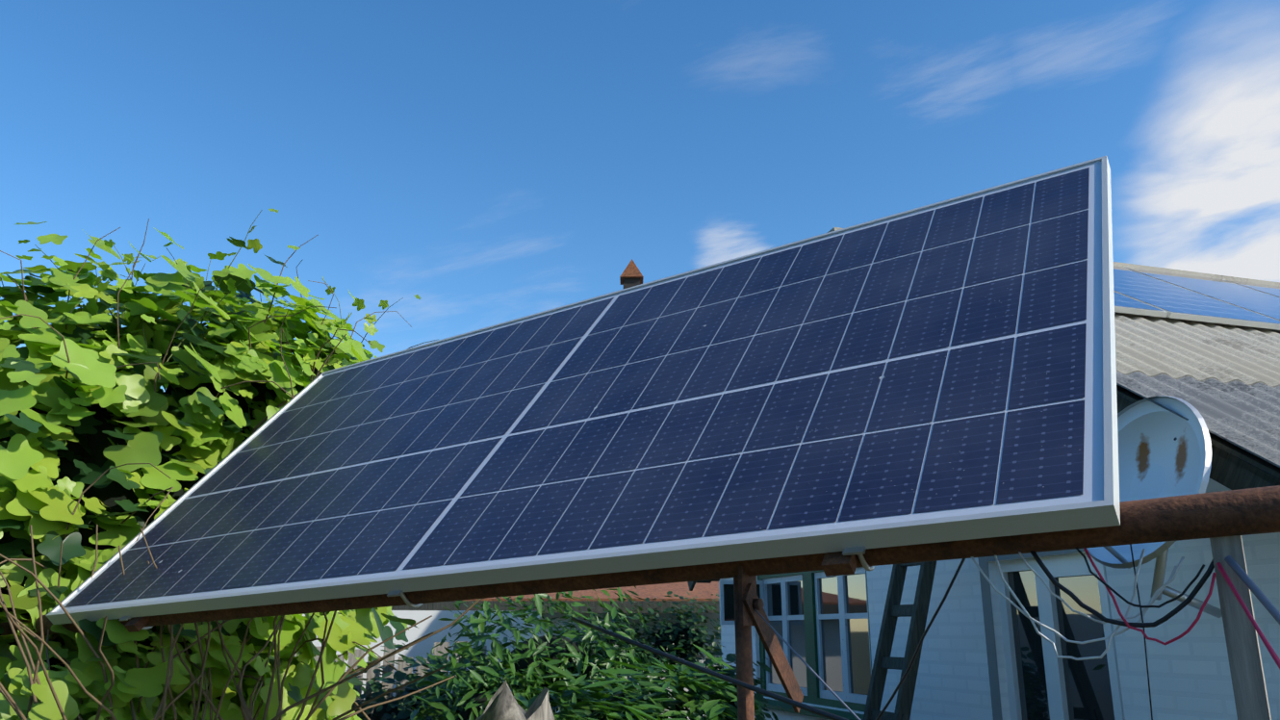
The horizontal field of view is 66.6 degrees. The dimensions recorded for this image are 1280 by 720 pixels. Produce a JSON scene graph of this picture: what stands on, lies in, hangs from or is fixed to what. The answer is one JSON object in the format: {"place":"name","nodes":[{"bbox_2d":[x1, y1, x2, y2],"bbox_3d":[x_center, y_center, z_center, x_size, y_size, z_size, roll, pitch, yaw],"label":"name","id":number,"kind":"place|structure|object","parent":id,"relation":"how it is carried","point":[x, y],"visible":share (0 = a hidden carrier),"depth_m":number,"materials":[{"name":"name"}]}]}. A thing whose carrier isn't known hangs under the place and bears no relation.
{"place":"outdoors","nodes":[
{"label":"outdoors","id":0,"kind":"place"},
{"bbox_2d":[391,581,721,719],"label":"brick wall","id":1,"kind":"structure","parent":0,"point":[702,592],"depth_m":11.94,"materials":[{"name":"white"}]},
{"bbox_2d":[619,258,643,288],"bbox_3d":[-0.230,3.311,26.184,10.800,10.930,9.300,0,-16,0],"label":"chimney","id":2,"kind":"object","parent":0,"point":[631,275],"depth_m":25.19,"materials":[{"name":"brown metal"}]},
{"bbox_2d":[0,0,1279,391],"label":"sky","id":3,"kind":"structure","parent":0,"point":[490,163],"materials":[{"name":"blue"}]},
{"bbox_2d":[571,608,860,719],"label":"cable","id":4,"kind":"object","parent":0,"point":[812,709],"depth_m":1.24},
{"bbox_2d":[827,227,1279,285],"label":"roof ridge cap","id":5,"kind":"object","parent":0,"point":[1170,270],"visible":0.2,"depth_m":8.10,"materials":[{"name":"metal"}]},
{"label":"ground","id":6,"kind":"structure","parent":0,"visible":0},
{"bbox_2d":[0,218,482,719],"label":"vine stems","id":7,"kind":"object","parent":6,"relation":"on","point":[244,709],"visible":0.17,"depth_m":2.37,"materials":[{"name":"plant"}]},
{"bbox_2d":[0,585,361,719],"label":"light shrub leaves","id":8,"kind":"object","parent":7,"relation":"attached to","point":[13,680],"visible":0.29,"depth_m":2.38,"materials":[{"name":"green plant"}]},
{"bbox_2d":[0,209,403,366],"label":"vine shoots","id":9,"kind":"object","parent":7,"relation":"attached to","point":[81,308],"visible":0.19,"depth_m":3.30,"materials":[{"name":"green plant"}]},
{"bbox_2d":[0,208,421,364],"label":"vine leaves","id":10,"kind":"object","parent":9,"relation":"attached to","point":[160,343],"visible":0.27,"depth_m":3.32,"materials":[{"name":"green plant"}]},
{"bbox_2d":[0,221,409,719],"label":"vine","id":11,"kind":"object","parent":7,"relation":"on","point":[206,441],"depth_m":2.93,"materials":[{"name":"green plant"}]},
{"bbox_2d":[0,236,417,719],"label":"vine leaves","id":12,"kind":"object","parent":7,"relation":"attached to","point":[72,547],"visible":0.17,"depth_m":2.89,"materials":[{"name":"green plant"}]},
{"bbox_2d":[293,610,539,717],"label":"wall","id":13,"kind":"structure","parent":6,"relation":"on","point":[432,624],"depth_m":7.11,"materials":[{"name":"white paint"}]},
{"bbox_2d":[475,680,554,719],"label":"dead trunk","id":14,"kind":"object","parent":6,"relation":"on","point":[502,704],"visible":1,"depth_m":3.01,"materials":[{"name":"grey wood"}]},
{"bbox_2d":[371,622,737,719],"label":"shrub","id":15,"kind":"object","parent":6,"relation":"on","point":[523,663],"visible":0.15,"depth_m":5.59,"materials":[{"name":"green plant"}]},
{"bbox_2d":[405,586,712,719],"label":"peach leaves","id":16,"kind":"object","parent":15,"relation":"on","point":[489,679],"visible":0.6,"depth_m":5.26,"materials":[{"name":"green plant"}]},
{"bbox_2d":[346,590,784,719],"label":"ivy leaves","id":17,"kind":"object","parent":15,"relation":"on","point":[405,709],"visible":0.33,"depth_m":6.68,"materials":[{"name":"green plant"}]},
{"bbox_2d":[485,643,768,719],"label":"lily leaves","id":18,"kind":"object","parent":6,"relation":"on","point":[677,682],"visible":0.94,"depth_m":4.44,"materials":[{"name":"green plant"}]},
{"bbox_2d":[0,485,1279,719],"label":"pipe stand","id":19,"kind":"object","parent":6,"relation":"on","point":[1207,514],"visible":0.29,"depth_m":1.31,"materials":[{"name":"brown metal"}]},
{"bbox_2d":[119,546,875,629],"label":"mounting clamps","id":20,"kind":"object","parent":19,"relation":"attached to","point":[858,550],"visible":0.29,"depth_m":1.32,"materials":[{"name":"metal"}]},
{"bbox_2d":[45,155,1120,624],"bbox_3d":[-0.243,0.117,2.168,2.384,1.096,0.034,-13,-64,31],"label":"solar module","id":21,"kind":"object","parent":19,"relation":"on","point":[942,371],"visible":1,"depth_m":1.82,"materials":[{"name":"blue glass"}]},
{"bbox_2d":[738,564,803,713],"bbox_3d":[0.203,0.419,1.454,0.021,0.212,0.199,-10,-18,32],"label":"diagonal brace","id":22,"kind":"object","parent":19,"relation":"attached to","point":[750,601],"visible":0.92,"depth_m":1.43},
{"bbox_2d":[875,558,965,719],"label":"cable","id":23,"kind":"object","parent":19,"relation":"attached to","point":[922,638],"visible":1,"depth_m":1.31,"materials":[{"name":"black plastic"}]},
{"bbox_2d":[994,548,1145,660],"bbox_3d":[0.523,0.295,1.180,0.173,0.130,0.010,-9,-18,29],"label":"wire","id":24,"kind":"object","parent":19,"relation":"attached to","point":[1111,634],"visible":1,"depth_m":1.16,"materials":[{"name":"white"}]},
{"bbox_2d":[970,556,1184,643],"bbox_3d":[0.528,0.286,1.181,0.243,0.111,0.009,-9,-18,29],"label":"wire","id":25,"kind":"object","parent":19,"relation":"attached to","point":[1091,640],"visible":1,"depth_m":1.16,"materials":[{"name":"white"}]},
{"bbox_2d":[1018,551,1177,624],"bbox_3d":[0.550,0.271,1.172,0.174,0.091,0.006,-8,-17,26],"label":"wire","id":26,"kind":"object","parent":19,"relation":"attached to","point":[1062,601],"visible":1,"depth_m":1.17,"materials":[{"name":"black"}]},
{"bbox_2d":[1029,550,1214,627],"bbox_3d":[0.573,0.267,1.152,0.205,0.096,0.011,-9,-18,29],"label":"wire","id":27,"kind":"object","parent":19,"relation":"attached to","point":[1181,605],"visible":1,"depth_m":1.14,"materials":[{"name":"black plastic"}]},
{"bbox_2d":[1075,547,1204,608],"bbox_3d":[0.588,0.253,1.147,0.138,0.075,0.007,-9,-18,28],"label":"wire","id":28,"kind":"object","parent":19,"relation":"attached to","point":[1139,605],"visible":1,"depth_m":1.14,"materials":[{"name":"black plastic"}]},
{"bbox_2d":[1129,544,1152,719],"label":"loose wire","id":29,"kind":"object","parent":19,"relation":"attached to","point":[1143,636],"visible":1,"depth_m":1.13,"materials":[{"name":"black plastic"}]},
{"bbox_2d":[1083,547,1216,644],"bbox_3d":[0.595,0.271,1.134,0.138,0.117,0.010,-11,-19,35],"label":"wire","id":30,"kind":"object","parent":19,"relation":"attached to","point":[1192,625],"visible":1,"depth_m":1.12,"materials":[{"name":"red"}]},
{"bbox_2d":[1217,566,1279,661],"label":"red wire","id":31,"kind":"object","parent":19,"relation":"attached to","point":[1240,603],"visible":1,"depth_m":1.05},
{"bbox_2d":[1224,555,1279,624],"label":"pipe","id":32,"kind":"object","parent":19,"relation":"attached to","point":[1254,588],"visible":1,"depth_m":1.06,"materials":[{"name":"silver plastic"}]},
{"bbox_2d":[862,561,936,719],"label":"ladder","id":33,"kind":"object","parent":6,"relation":"on","point":[917,610],"visible":0.48,"depth_m":5.66,"materials":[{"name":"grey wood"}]},
{"bbox_2d":[719,478,1279,719],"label":"house walls","id":34,"kind":"structure","parent":6,"relation":"on","point":[1190,676],"depth_m":4.59,"materials":[{"name":"paint"}]},
{"bbox_2d":[687,578,719,590],"bbox_3d":[5.290,1.049,9.829,9.080,0.224,4.170,4,-50,-16],"label":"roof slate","id":35,"kind":"object","parent":34,"relation":"on","point":[691,584],"depth_m":9.88,"materials":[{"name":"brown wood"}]},
{"bbox_2d":[757,566,871,719],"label":"old window","id":36,"kind":"structure","parent":34,"relation":"attached to","point":[819,622],"depth_m":7.66,"materials":[{"name":"green paint"}]},
{"bbox_2d":[718,580,764,624],"bbox_3d":[0.916,2.183,8.777,0.399,0.390,0.043,0,-16,2],"label":"window","id":37,"kind":"structure","parent":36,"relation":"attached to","point":[727,601],"depth_m":8.78,"materials":[{"name":"white paint"}]},
{"bbox_2d":[977,548,1125,719],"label":"window","id":38,"kind":"structure","parent":34,"relation":"attached to","point":[1044,681],"depth_m":5.17,"materials":[{"name":"white wood"}]},
{"bbox_2d":[1114,311,1279,489],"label":"roof slate","id":39,"kind":"object","parent":34,"relation":"on","point":[1223,379],"visible":0.33,"depth_m":4.77,"materials":[{"name":"grey stone"}]},
{"bbox_2d":[1086,395,1222,617],"bbox_3d":[2.040,0.577,4.003,0.598,0.932,0.659,-10,-18,32],"label":"satellite dish","id":40,"kind":"object","parent":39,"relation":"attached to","point":[1163,452],"visible":0.69,"depth_m":4.07,"materials":[{"name":"paint"}]},
{"bbox_2d":[1113,265,1279,330],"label":"rooftop modules","id":41,"kind":"object","parent":39,"relation":"on","point":[1167,294],"visible":0.5,"depth_m":6.86,"materials":[{"name":"blue glass"}]},
{"bbox_2d":[1209,535,1271,719],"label":"post","id":42,"kind":"object","parent":6,"relation":"on","point":[1247,677],"visible":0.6,"depth_m":1.08,"materials":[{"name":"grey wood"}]},
{"bbox_2d":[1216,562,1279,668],"bbox_3d":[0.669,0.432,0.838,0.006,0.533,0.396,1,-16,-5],"label":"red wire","id":43,"kind":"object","parent":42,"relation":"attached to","point":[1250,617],"visible":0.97,"depth_m":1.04,"materials":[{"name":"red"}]}
]}

